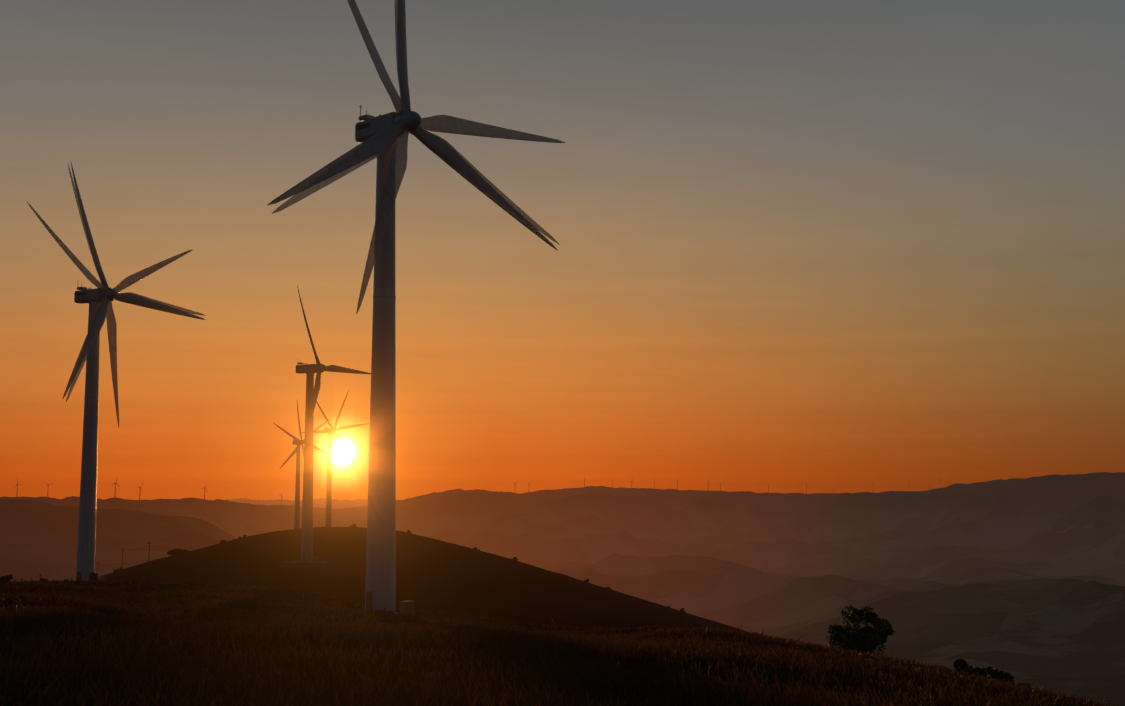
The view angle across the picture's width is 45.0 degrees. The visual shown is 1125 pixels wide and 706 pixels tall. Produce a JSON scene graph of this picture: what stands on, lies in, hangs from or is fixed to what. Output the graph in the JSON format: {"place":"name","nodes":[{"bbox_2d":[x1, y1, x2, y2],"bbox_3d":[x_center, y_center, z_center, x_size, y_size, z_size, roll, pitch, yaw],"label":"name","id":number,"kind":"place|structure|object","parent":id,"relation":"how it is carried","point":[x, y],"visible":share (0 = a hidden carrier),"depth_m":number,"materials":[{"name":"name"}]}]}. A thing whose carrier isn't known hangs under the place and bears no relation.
{"place":"outdoors","nodes":[
{"label":"outdoors","id":0,"kind":"place"},
{"bbox_2d":[0,472,1124,705],"bbox_3d":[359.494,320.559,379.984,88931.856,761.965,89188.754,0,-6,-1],"label":"terrain","id":1,"kind":"structure","parent":0,"point":[1020,580],"depth_m":4539.86,"materials":[{"name":"brown soil"}]},
{"bbox_2d":[0,574,12,582],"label":"shrub","id":2,"kind":"object","parent":1,"relation":"on","point":[7,578],"visible":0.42,"depth_m":256.59,"materials":[{"name":"brown plant"}]},
{"bbox_2d":[88,572,98,582],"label":"shrub","id":3,"kind":"object","parent":1,"relation":"on","point":[93,576],"visible":0.69,"depth_m":259.59,"materials":[{"name":"brown plant"}]},
{"bbox_2d":[27,163,205,581],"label":"turbine","id":4,"kind":"object","parent":1,"relation":"on","point":[101,297],"visible":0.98,"depth_m":280.73,"materials":[{"name":"white paint"}]},
{"bbox_2d":[167,548,193,558],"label":"bush","id":5,"kind":"object","parent":1,"relation":"on","point":[177,553],"visible":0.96,"depth_m":530.84,"materials":[{"name":"brown plant"}]},
{"bbox_2d":[274,403,334,528],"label":"turbine","id":6,"kind":"object","parent":1,"relation":"on","point":[298,442],"visible":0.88,"depth_m":882.38,"materials":[{"name":"grey paint"}]},
{"bbox_2d":[296,561,329,562],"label":"turbine pad gravel","id":7,"kind":"structure","parent":1,"relation":"on","point":[315,562],"depth_m":418.02,"materials":[{"name":"brown gravel"}]},
{"bbox_2d":[296,286,370,561],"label":"turbine","id":8,"kind":"object","parent":1,"relation":"on","point":[312,389],"visible":0.94,"depth_m":421.20,"materials":[{"name":"grey paint"}]},
{"bbox_2d":[301,389,369,526],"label":"turbine","id":9,"kind":"object","parent":1,"relation":"on","point":[331,431],"visible":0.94,"depth_m":832.45,"materials":[{"name":"grey paint"}]},
{"bbox_2d":[267,0,564,613],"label":"turbine","id":10,"kind":"object","parent":1,"relation":"on","point":[383,139],"visible":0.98,"depth_m":165.05,"materials":[{"name":"white paint"}]},
{"bbox_2d":[15,475,940,523],"bbox_3d":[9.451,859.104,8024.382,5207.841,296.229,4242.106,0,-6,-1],"label":"distant wind turbines","id":11,"kind":"object","parent":1,"relation":"on","point":[453,505],"visible":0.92,"depth_m":7919.94,"materials":[{"name":"grey paint"}]},
{"bbox_2d":[0,577,1119,705],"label":"dry grass","id":12,"kind":"structure","parent":1,"relation":"on","point":[198,619],"depth_m":33.32,"materials":[{"name":"brown plant"}]},
{"bbox_2d":[826,605,894,655],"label":"oak tree","id":13,"kind":"object","parent":1,"relation":"on","point":[866,638],"visible":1,"depth_m":143.89,"materials":[{"name":"green plant"}]},
{"bbox_2d":[940,658,1030,688],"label":"bush","id":14,"kind":"object","parent":1,"relation":"on","point":[994,673],"visible":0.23,"depth_m":121.22,"materials":[{"name":"green plant"}]},
{"bbox_2d":[0,0,1124,499],"label":"sky","id":15,"kind":"structure","parent":0,"point":[843,246],"materials":[{"name":"orange"}]}
]}

